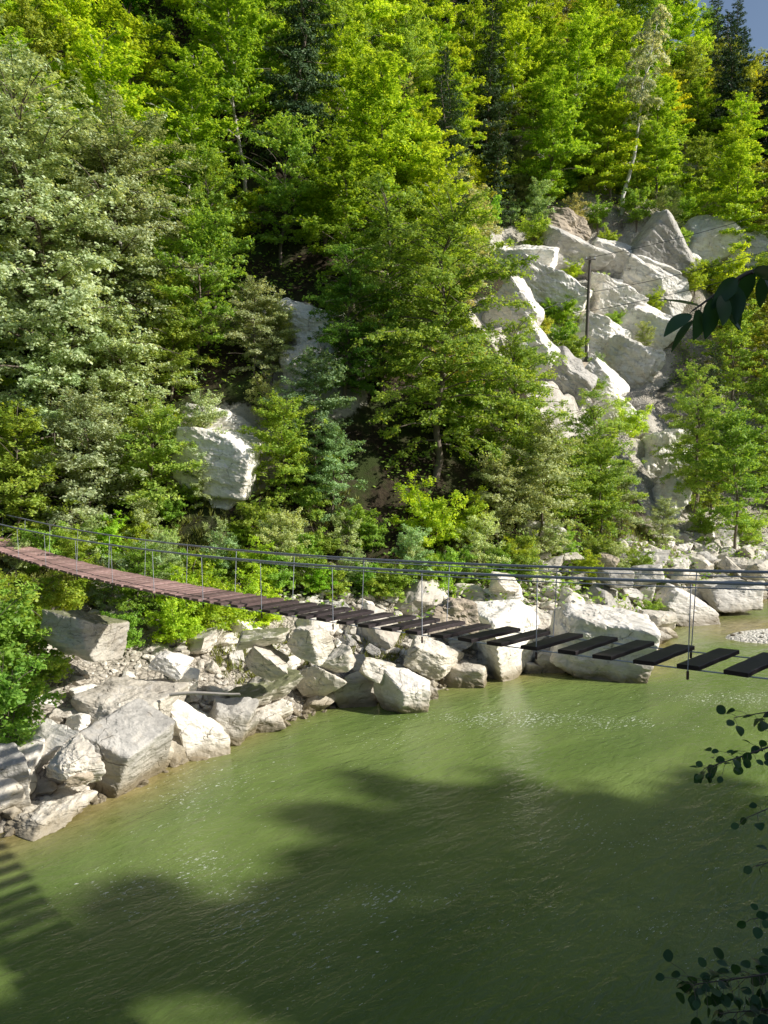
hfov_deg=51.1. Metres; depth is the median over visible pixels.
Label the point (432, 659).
boulder
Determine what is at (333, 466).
young tree
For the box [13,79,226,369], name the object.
broadleaf tree
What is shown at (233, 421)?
rock outcrop
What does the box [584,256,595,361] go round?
utility pole
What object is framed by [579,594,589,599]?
rubble rock
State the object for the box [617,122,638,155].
shrub
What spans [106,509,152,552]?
shrub
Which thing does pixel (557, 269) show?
overhead wire
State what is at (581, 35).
beech tree
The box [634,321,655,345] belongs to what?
willow shrub
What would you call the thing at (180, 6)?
beech tree
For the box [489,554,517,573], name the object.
shrub
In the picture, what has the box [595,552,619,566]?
boulder
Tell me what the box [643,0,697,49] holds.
beech tree
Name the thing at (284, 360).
rock outcrop
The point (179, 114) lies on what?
shrub
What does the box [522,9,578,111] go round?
beech tree
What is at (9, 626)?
shrub
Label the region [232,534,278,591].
shrub
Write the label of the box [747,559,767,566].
rubble rock
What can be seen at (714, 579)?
rubble rock
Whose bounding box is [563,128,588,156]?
shrub
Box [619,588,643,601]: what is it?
rubble rock
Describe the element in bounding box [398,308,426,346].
willow shrub
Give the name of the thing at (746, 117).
beech tree
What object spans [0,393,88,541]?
young tree
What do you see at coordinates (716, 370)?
spruce tree
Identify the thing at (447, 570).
shrub
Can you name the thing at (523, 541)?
shrub
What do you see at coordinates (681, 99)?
beech tree
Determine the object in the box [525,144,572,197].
shrub
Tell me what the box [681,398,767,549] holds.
maple tree
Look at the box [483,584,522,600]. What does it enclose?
rubble rock
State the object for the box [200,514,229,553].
willow shrub
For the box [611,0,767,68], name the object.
sky
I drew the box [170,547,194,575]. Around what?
shrub
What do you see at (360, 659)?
rubble rock
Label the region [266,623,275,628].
rubble rock
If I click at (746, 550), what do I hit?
rubble rock
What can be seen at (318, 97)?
shrub
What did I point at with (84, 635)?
boulder
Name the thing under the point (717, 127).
maple tree
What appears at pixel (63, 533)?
shrub
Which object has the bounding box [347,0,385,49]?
spruce tree
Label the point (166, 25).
maple tree
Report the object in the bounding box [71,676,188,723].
boulder
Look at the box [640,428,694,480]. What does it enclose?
rock outcrop
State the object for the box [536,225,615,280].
rock outcrop
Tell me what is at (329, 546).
shrub
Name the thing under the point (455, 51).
beech tree
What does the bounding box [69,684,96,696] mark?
rubble rock
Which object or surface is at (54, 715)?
rubble rock
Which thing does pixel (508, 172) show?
shrub
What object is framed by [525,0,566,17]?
beech tree
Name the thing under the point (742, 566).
rubble rock
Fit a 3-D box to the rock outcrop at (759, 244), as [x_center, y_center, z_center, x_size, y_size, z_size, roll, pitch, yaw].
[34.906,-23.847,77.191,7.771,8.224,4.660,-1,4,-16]
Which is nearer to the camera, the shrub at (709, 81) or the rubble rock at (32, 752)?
the rubble rock at (32, 752)
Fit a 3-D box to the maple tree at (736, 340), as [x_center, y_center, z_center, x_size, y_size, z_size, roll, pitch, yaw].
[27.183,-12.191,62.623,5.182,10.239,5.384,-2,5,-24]
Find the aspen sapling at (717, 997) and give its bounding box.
[655,705,767,1023]
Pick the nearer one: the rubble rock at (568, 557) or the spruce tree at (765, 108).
the rubble rock at (568, 557)
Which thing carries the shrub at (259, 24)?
on the ground at (382, 496)
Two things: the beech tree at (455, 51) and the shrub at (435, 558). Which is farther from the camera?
the beech tree at (455, 51)
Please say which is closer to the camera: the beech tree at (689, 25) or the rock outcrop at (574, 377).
the rock outcrop at (574, 377)
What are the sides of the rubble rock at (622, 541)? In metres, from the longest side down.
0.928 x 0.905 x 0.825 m
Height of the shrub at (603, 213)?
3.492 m
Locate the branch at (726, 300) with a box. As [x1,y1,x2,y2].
[658,265,767,352]
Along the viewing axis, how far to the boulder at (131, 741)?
19.17 m
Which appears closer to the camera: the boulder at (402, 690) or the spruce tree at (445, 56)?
the boulder at (402, 690)
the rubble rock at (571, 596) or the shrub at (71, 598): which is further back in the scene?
the rubble rock at (571, 596)
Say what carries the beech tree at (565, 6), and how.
on the ground at (382, 496)
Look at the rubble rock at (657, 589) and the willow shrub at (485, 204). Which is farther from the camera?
the willow shrub at (485, 204)
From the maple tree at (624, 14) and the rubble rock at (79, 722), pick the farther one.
the maple tree at (624, 14)
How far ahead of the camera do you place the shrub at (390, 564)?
31.35 m
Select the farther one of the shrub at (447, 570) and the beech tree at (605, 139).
the beech tree at (605, 139)
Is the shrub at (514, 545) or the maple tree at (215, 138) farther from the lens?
the maple tree at (215, 138)
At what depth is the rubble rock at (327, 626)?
28.14 m
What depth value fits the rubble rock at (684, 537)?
49.65 m
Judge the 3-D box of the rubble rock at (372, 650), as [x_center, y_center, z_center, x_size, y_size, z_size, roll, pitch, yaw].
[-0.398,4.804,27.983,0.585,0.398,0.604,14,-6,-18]
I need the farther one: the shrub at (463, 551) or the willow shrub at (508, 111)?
the willow shrub at (508, 111)
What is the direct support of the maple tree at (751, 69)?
on the ground at (382, 496)
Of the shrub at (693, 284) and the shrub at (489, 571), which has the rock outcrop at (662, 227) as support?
the shrub at (693, 284)
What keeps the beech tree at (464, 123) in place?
on the ground at (382, 496)
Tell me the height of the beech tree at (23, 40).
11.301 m
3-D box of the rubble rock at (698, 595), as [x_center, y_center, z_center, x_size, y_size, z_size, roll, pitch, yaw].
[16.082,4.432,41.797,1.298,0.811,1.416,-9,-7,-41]
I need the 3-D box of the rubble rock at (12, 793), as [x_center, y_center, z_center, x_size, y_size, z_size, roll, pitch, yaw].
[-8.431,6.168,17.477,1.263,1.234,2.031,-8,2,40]
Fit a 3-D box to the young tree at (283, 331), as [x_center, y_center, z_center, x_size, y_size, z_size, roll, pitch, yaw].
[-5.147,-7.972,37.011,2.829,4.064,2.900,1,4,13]
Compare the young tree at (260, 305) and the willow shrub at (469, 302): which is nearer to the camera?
the young tree at (260, 305)
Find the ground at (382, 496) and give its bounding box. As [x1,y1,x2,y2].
[0,0,767,832]
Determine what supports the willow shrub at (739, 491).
on the ground at (382, 496)
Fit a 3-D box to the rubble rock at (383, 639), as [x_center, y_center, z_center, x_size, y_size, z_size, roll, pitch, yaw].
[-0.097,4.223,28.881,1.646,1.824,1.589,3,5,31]
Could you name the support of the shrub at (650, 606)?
on the ground at (382, 496)
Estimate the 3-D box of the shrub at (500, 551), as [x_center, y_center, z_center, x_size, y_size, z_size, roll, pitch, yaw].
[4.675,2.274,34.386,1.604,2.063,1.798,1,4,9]
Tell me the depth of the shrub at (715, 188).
88.09 m
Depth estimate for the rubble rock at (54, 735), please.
18.76 m
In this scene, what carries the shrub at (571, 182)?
on the ground at (382, 496)
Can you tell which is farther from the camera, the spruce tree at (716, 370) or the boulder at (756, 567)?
the spruce tree at (716, 370)
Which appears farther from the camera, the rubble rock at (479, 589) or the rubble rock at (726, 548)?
the rubble rock at (726, 548)
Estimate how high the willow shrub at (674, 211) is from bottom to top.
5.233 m
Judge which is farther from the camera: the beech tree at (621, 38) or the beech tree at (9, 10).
the beech tree at (621, 38)
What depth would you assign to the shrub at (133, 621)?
23.45 m
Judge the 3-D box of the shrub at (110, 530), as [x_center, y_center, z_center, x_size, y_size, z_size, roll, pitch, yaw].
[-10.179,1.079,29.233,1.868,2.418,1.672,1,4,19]
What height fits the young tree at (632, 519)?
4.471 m
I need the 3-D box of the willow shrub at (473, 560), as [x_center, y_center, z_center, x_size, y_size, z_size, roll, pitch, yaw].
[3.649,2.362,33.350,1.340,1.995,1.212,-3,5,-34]
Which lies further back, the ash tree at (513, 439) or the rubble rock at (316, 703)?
the ash tree at (513, 439)
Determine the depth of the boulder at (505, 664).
28.69 m
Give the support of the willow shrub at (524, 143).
on the ground at (382, 496)
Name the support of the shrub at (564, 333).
on the ground at (382, 496)
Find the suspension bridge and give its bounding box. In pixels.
[0,514,767,679]
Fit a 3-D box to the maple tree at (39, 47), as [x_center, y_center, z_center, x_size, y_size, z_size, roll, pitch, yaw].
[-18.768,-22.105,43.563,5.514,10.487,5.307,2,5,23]
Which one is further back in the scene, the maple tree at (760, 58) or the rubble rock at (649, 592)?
the maple tree at (760, 58)
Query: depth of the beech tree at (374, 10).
59.62 m
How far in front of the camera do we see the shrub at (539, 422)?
42.26 m
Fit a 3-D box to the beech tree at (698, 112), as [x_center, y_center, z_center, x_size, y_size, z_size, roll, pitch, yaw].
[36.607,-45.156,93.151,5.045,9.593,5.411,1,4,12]
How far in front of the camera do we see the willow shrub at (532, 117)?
81.17 m
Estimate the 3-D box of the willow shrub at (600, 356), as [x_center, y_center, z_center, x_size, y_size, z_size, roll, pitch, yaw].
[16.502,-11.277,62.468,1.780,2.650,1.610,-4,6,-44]
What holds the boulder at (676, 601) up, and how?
on the ground at (382, 496)
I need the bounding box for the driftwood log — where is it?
[169,691,239,696]
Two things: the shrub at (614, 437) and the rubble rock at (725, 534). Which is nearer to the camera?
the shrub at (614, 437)
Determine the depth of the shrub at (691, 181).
87.25 m
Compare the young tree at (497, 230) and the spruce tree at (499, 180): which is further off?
the spruce tree at (499, 180)
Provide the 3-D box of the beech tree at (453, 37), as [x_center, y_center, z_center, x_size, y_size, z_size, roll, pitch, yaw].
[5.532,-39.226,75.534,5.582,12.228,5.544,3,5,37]
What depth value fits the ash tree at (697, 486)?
51.84 m
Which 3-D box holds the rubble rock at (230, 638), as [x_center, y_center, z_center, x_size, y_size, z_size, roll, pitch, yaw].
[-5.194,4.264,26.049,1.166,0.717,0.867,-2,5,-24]
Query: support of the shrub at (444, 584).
on the ground at (382, 496)
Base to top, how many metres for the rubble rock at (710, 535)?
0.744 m
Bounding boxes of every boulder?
[0,742,30,808]
[3,783,97,840]
[40,609,129,661]
[46,733,105,784]
[65,772,93,787]
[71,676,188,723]
[79,698,175,797]
[148,651,193,679]
[166,746,173,766]
[169,667,199,690]
[171,699,230,760]
[188,756,207,760]
[208,697,258,745]
[228,664,303,707]
[236,628,289,649]
[245,644,288,681]
[255,709,285,732]
[287,625,333,665]
[295,665,346,696]
[317,644,355,673]
[333,670,376,707]
[359,657,395,684]
[373,666,430,713]
[403,635,463,680]
[427,597,479,635]
[430,686,438,699]
[445,660,487,687]
[474,599,539,681]
[489,571,519,592]
[523,662,542,673]
[534,649,564,672]
[549,603,660,683]
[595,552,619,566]
[597,570,634,587]
[630,564,664,587]
[639,609,676,629]
[654,583,720,626]
[659,627,678,637]
[670,568,699,583]
[697,579,764,612]
[741,564,767,580]
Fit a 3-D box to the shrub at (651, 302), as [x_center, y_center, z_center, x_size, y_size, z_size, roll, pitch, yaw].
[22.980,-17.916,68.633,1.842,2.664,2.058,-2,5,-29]
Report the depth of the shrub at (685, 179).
84.50 m
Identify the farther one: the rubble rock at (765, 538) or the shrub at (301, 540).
the rubble rock at (765, 538)
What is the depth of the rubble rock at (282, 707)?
23.80 m
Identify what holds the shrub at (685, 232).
on the rock outcrop at (662, 227)
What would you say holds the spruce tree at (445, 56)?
on the ground at (382, 496)
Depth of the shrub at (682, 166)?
88.24 m
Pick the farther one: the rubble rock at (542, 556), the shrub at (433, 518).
the rubble rock at (542, 556)
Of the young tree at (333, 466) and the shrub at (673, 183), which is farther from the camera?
the shrub at (673, 183)
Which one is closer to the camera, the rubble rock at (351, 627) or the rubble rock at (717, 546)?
the rubble rock at (351, 627)
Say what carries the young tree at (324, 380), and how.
on the ground at (382, 496)
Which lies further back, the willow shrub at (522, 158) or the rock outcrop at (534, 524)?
the willow shrub at (522, 158)
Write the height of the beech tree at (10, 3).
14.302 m
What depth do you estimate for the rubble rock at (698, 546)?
48.84 m
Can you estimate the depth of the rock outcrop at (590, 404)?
56.31 m
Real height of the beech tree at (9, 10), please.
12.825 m
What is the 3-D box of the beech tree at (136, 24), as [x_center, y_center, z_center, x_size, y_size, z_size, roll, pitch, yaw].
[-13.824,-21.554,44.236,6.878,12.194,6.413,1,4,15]
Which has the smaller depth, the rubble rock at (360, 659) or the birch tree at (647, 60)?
the rubble rock at (360, 659)
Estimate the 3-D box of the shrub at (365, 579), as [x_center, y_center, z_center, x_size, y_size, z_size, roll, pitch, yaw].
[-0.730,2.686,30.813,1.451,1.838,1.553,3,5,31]
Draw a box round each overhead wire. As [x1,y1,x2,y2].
[525,257,589,280]
[572,282,720,313]
[587,251,767,292]
[590,213,766,257]
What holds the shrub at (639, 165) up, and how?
on the ground at (382, 496)
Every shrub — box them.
[0,536,30,578]
[0,567,64,649]
[0,579,43,688]
[0,606,77,698]
[0,651,65,745]
[4,574,26,597]
[8,520,67,573]
[32,573,90,610]
[39,523,81,557]
[58,509,106,561]
[78,509,131,562]
[80,552,127,610]
[100,604,146,649]
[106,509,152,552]
[109,8,173,74]
[113,538,166,610]
[123,494,163,546]
[143,572,206,646]
[146,528,190,576]
[156,495,188,527]
[159,102,216,143]
[165,563,212,625]
[168,553,250,635]
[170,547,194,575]
[174,402,212,433]
[181,550,211,582]
[182,463,222,507]
[182,480,205,509]
[190,550,231,581]
[199,526,245,581]
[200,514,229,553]
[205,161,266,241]
[207,564,265,629]
[224,517,255,548]
[224,544,261,586]
[230,496,282,542]
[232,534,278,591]
[243,371,285,430]
[253,0,268,45]
[254,507,319,586]
[255,582,286,625]
[256,547,296,595]
[258,506,308,552]
[259,310,292,367]
[281,177,357,246]
[284,543,326,592]
[285,482,333,521]
[287,64,327,121]
[292,526,326,554]
[304,553,339,593]
[305,528,340,564]
[319,279,346,312]
[319,563,351,598]
[327,507,363,556]
[334,544,370,593]
[336,503,380,548]
[344,559,379,596]
[357,517,389,552]
[359,563,396,601]
[372,562,417,599]
[376,558,403,589]
[389,523,434,583]
[390,470,471,551]
[396,533,427,586]
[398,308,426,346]
[399,75,415,119]
[403,550,447,585]
[416,374,497,452]
[424,550,464,593]
[428,339,486,386]
[432,543,477,589]
[433,556,452,580]
[439,485,489,544]
[443,511,510,581]
[447,236,490,292]
[450,263,476,306]
[450,568,468,583]
[459,194,502,238]
[462,548,486,584]
[464,150,507,193]
[468,183,500,245]
[472,183,496,201]
[475,560,500,587]
[481,542,511,568]
[483,117,507,148]
[484,82,521,132]
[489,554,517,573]
[496,382,551,440]
[499,194,524,225]
[501,535,532,573]
[502,159,517,185]
[504,173,531,208]
[504,344,541,380]
[504,529,540,560]
[506,143,537,187]
[507,124,539,157]
[508,546,542,587]
[514,212,551,245]
[515,89,543,117]
[519,167,547,207]
[522,177,554,225]
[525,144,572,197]
[527,110,542,153]
[533,517,567,560]
[540,315,553,333]
[541,297,557,322]
[546,293,580,327]
[546,319,580,345]
[553,334,589,357]
[553,526,581,555]
[556,166,580,199]
[560,257,584,276]
[562,191,591,219]
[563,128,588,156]
[566,106,594,141]
[567,147,608,193]
[571,138,598,182]
[571,548,604,585]
[573,434,621,480]
[579,534,623,570]
[584,195,612,235]
[587,350,607,364]
[591,376,608,392]
[598,226,621,240]
[605,310,624,323]
[606,175,631,194]
[607,394,653,437]
[608,541,630,570]
[613,144,653,187]
[613,168,651,197]
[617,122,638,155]
[617,185,656,231]
[624,547,655,566]
[626,167,654,198]
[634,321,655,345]
[636,598,665,610]
[645,286,665,309]
[647,169,681,201]
[650,184,683,226]
[652,171,686,207]
[665,195,698,224]
[667,153,688,184]
[669,189,692,219]
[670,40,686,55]
[671,109,692,130]
[675,173,706,202]
[676,181,705,220]
[679,174,706,193]
[680,66,715,110]
[681,227,693,245]
[681,258,707,298]
[684,110,706,139]
[685,460,748,513]
[686,510,722,542]
[697,256,722,288]
[698,172,723,190]
[701,240,756,292]
[703,329,745,376]
[717,154,761,188]
[720,312,762,352]
[726,453,756,495]
[729,509,767,545]
[742,254,766,283]
[751,223,767,237]
[752,164,766,198]
[753,458,767,485]
[754,377,767,420]
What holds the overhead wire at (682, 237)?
attached to the utility pole
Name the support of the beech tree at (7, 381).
on the ground at (382, 496)
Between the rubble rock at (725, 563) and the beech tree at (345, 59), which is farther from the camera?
the beech tree at (345, 59)
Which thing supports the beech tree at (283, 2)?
on the ground at (382, 496)
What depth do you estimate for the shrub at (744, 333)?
68.44 m
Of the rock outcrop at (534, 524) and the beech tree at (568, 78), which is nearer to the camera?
the rock outcrop at (534, 524)
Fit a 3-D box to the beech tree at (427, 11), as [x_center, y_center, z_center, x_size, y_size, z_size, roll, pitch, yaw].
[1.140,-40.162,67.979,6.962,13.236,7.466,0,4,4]
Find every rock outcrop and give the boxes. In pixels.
[171,426,263,500]
[185,403,256,434]
[209,497,240,509]
[275,297,347,359]
[279,339,337,394]
[347,256,413,305]
[482,276,544,334]
[493,244,558,271]
[505,314,559,382]
[511,254,592,331]
[517,518,570,549]
[527,206,590,241]
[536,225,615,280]
[541,381,554,390]
[543,346,597,409]
[571,309,632,360]
[574,344,588,360]
[576,278,586,287]
[585,357,629,400]
[585,399,600,412]
[589,272,648,318]
[591,238,681,278]
[591,391,642,431]
[596,269,615,276]
[601,334,665,389]
[618,254,691,316]
[619,304,691,350]
[629,209,694,278]
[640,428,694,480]
[652,463,691,520]
[682,215,746,266]
[692,252,701,269]
[695,197,762,221]
[722,226,767,274]
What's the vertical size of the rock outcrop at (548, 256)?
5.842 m
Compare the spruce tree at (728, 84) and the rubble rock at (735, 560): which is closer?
the rubble rock at (735, 560)
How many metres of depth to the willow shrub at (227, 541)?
28.87 m
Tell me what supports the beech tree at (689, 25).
on the ground at (382, 496)
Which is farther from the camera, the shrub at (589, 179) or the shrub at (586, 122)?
the shrub at (586, 122)
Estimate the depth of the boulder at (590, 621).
28.57 m
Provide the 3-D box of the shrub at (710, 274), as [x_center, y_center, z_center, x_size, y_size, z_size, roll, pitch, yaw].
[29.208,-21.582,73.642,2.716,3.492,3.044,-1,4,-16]
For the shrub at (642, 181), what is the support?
on the ground at (382, 496)
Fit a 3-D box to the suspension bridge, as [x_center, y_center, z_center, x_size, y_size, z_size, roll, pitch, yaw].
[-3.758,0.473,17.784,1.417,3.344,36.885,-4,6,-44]
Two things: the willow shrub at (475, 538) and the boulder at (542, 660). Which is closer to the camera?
the boulder at (542, 660)
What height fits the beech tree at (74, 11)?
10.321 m
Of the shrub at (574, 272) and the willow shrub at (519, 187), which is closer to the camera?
the shrub at (574, 272)
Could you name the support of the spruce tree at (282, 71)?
on the ground at (382, 496)
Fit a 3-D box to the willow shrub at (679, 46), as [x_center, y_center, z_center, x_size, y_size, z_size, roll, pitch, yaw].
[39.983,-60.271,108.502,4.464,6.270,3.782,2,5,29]
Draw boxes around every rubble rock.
[0,756,37,813]
[17,735,44,774]
[26,692,53,705]
[29,718,79,767]
[47,708,63,721]
[61,707,77,718]
[65,713,90,730]
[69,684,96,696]
[89,782,96,789]
[151,642,173,652]
[166,639,184,645]
[169,736,188,767]
[179,650,189,655]
[185,624,223,654]
[205,660,221,674]
[206,685,224,704]
[214,632,238,647]
[229,650,243,667]
[230,620,262,633]
[246,716,258,737]
[256,698,293,718]
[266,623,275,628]
[287,655,300,669]
[296,609,338,635]
[302,692,335,711]
[324,600,348,613]
[334,638,341,646]
[339,634,357,646]
[347,624,355,629]
[348,654,365,672]
[353,634,365,643]
[356,603,401,649]
[362,600,374,608]
[365,643,380,655]
[382,593,396,603]
[394,577,442,614]
[399,649,406,656]
[409,624,436,639]
[429,679,437,687]
[437,677,445,683]
[440,588,448,599]
[448,636,472,650]
[455,583,485,599]
[459,633,476,649]
[473,597,484,601]
[477,651,487,665]
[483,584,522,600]
[531,640,549,661]
[534,608,551,629]
[538,555,563,575]
[539,547,550,558]
[539,601,557,610]
[540,587,559,599]
[545,579,566,587]
[556,586,584,606]
[558,552,583,564]
[568,572,587,581]
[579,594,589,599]
[582,584,617,607]
[616,539,627,552]
[617,596,631,610]
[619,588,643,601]
[626,553,654,564]
[634,583,655,601]
[642,549,670,566]
[645,544,659,549]
[655,534,674,547]
[655,583,677,592]
[659,630,672,644]
[663,567,697,580]
[666,557,689,568]
[673,533,691,541]
[677,542,692,552]
[680,553,713,574]
[687,588,704,601]
[694,542,717,558]
[696,551,716,563]
[700,578,723,580]
[705,538,721,553]
[706,532,714,538]
[710,529,733,539]
[714,574,733,579]
[715,537,732,546]
[716,521,728,529]
[717,556,739,575]
[718,552,727,558]
[719,546,735,557]
[729,532,738,544]
[729,557,747,563]
[736,563,752,569]
[738,532,753,542]
[738,546,757,558]
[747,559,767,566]
[751,547,765,558]
[756,542,767,551]
[757,536,767,542]
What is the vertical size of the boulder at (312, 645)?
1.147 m
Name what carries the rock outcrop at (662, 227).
on the ground at (382, 496)
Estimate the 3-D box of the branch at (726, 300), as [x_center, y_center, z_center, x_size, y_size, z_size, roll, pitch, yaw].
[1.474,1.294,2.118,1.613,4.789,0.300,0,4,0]
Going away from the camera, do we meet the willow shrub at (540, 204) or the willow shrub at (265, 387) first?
the willow shrub at (265, 387)
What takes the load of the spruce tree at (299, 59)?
on the ground at (382, 496)
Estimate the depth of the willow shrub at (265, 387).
35.07 m
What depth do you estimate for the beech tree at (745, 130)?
79.30 m
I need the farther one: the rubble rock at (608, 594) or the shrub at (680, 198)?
the shrub at (680, 198)
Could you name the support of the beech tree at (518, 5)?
on the ground at (382, 496)
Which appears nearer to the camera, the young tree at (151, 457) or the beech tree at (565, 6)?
the young tree at (151, 457)
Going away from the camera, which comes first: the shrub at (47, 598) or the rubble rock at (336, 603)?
the shrub at (47, 598)
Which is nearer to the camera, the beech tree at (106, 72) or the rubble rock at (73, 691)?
the rubble rock at (73, 691)
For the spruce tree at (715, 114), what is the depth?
96.52 m
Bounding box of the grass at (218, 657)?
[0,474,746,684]
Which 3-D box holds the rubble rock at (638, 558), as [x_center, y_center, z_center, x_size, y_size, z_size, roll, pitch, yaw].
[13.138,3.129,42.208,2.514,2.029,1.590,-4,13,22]
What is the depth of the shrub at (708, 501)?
54.15 m
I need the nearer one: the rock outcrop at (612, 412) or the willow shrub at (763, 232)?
the rock outcrop at (612, 412)
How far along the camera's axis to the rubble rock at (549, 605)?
32.71 m
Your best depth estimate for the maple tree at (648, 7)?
107.29 m
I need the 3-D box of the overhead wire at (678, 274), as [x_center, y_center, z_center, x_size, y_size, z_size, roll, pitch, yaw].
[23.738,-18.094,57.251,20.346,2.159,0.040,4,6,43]
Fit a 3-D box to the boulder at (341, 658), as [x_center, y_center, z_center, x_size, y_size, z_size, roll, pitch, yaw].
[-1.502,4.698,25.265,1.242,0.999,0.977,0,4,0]
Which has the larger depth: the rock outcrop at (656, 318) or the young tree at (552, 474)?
the rock outcrop at (656, 318)
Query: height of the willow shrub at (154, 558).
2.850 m
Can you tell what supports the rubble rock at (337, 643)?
on the ground at (382, 496)
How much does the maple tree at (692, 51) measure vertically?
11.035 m
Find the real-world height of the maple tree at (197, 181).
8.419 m
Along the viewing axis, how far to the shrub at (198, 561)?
28.46 m
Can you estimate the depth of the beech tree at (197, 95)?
41.21 m
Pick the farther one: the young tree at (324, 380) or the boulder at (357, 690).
the young tree at (324, 380)
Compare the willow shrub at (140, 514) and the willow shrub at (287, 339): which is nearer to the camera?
the willow shrub at (140, 514)
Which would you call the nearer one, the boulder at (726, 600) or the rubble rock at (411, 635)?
the rubble rock at (411, 635)
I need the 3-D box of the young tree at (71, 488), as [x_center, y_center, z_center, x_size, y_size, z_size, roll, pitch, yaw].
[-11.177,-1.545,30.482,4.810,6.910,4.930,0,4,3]
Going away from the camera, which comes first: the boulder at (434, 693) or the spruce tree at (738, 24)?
the boulder at (434, 693)
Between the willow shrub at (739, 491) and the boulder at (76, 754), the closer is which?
the boulder at (76, 754)
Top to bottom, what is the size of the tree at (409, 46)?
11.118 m
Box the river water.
[0,599,767,1023]
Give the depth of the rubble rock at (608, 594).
35.47 m
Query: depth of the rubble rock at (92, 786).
18.78 m
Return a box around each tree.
[0,0,33,14]
[0,0,53,92]
[0,0,75,330]
[0,0,80,154]
[0,26,73,258]
[0,31,204,469]
[0,214,38,386]
[0,308,109,477]
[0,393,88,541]
[0,578,40,671]
[2,103,115,309]
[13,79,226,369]
[25,380,164,540]
[26,0,135,125]
[40,0,92,30]
[41,18,180,319]
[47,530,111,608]
[58,47,173,253]
[63,303,199,457]
[67,0,206,222]
[82,391,205,540]
[94,535,171,626]
[96,0,151,17]
[112,268,224,400]
[115,9,190,110]
[134,534,186,608]
[140,44,245,268]
[142,72,230,216]
[152,201,254,370]
[158,142,257,309]
[158,387,235,470]
[161,0,268,64]
[171,0,285,190]
[188,0,294,141]
[210,275,289,373]
[236,110,328,264]
[236,295,300,382]
[237,387,339,508]
[240,0,353,180]
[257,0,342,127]
[257,345,361,465]
[273,0,332,34]
[279,124,395,308]
[289,242,404,404]
[297,422,367,523]
[305,9,378,141]
[308,0,385,115]
[323,0,411,97]
[323,48,445,271]
[324,170,456,393]
[329,71,420,213]
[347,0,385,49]
[347,180,539,481]
[361,0,437,97]
[369,95,422,148]
[369,120,455,294]
[375,2,448,120]
[390,158,494,323]
[397,19,443,122]
[402,100,469,287]
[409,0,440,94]
[410,0,469,44]
[414,40,491,170]
[417,54,485,176]
[422,23,473,118]
[427,0,446,27]
[428,73,469,263]
[431,45,474,187]
[438,0,507,125]
[444,0,493,48]
[449,168,503,286]
[457,311,573,499]
[460,8,501,76]
[464,0,518,184]
[464,450,546,550]
[476,105,516,224]
[482,9,546,146]
[484,0,544,58]
[486,411,591,554]
[507,68,601,207]
[510,23,556,117]
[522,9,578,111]
[523,0,571,80]
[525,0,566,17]
[531,429,610,541]
[535,64,597,167]
[545,7,610,132]
[549,0,584,41]
[561,0,572,14]
[561,388,640,503]
[563,0,618,106]
[569,0,623,69]
[569,86,641,207]
[570,430,648,542]
[577,63,625,117]
[580,64,635,175]
[592,15,644,101]
[600,0,635,26]
[601,5,630,53]
[601,464,648,532]
[614,0,645,29]
[615,3,671,214]
[617,0,673,51]
[621,76,690,206]
[622,43,682,157]
[635,80,695,199]
[640,0,684,75]
[641,495,684,550]
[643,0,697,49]
[649,359,749,512]
[653,45,683,109]
[658,72,694,147]
[663,0,716,84]
[667,37,711,110]
[680,130,723,208]
[681,77,722,151]
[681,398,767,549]
[686,344,730,452]
[688,299,767,410]
[689,136,767,255]
[693,5,724,67]
[698,120,763,216]
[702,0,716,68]
[702,0,727,94]
[703,36,744,93]
[704,9,760,151]
[705,46,733,140]
[705,90,756,145]
[707,91,767,191]
[712,26,755,136]
[717,53,767,129]
[721,287,767,387]
[724,0,751,67]
[734,351,767,484]
[737,246,767,353]
[742,159,767,234]
[746,47,767,84]
[746,51,767,184]
[748,69,767,119]
[754,83,767,169]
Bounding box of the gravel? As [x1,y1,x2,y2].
[0,525,767,836]
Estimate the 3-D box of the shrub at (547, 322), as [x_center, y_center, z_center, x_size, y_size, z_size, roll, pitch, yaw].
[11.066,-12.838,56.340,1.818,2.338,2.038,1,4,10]
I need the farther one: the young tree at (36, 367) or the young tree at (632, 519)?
the young tree at (632, 519)
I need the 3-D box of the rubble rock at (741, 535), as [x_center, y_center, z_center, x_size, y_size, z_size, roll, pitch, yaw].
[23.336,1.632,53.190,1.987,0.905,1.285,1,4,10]
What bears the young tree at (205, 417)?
on the rock outcrop at (231, 459)
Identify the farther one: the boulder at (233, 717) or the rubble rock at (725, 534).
the rubble rock at (725, 534)
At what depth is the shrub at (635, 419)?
56.48 m
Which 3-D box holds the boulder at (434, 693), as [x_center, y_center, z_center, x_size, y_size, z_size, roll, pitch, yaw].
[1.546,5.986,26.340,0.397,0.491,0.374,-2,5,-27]
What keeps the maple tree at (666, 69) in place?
on the ground at (382, 496)
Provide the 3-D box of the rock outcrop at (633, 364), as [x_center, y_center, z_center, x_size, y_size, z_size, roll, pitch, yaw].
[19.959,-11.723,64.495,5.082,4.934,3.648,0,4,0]
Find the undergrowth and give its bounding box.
[0,0,767,620]
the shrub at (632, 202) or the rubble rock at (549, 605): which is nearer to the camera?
the rubble rock at (549, 605)
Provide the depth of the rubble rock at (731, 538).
52.08 m
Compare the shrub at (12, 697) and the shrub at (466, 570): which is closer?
the shrub at (12, 697)
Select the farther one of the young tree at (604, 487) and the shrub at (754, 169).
the shrub at (754, 169)
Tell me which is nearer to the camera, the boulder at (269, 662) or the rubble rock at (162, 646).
the boulder at (269, 662)

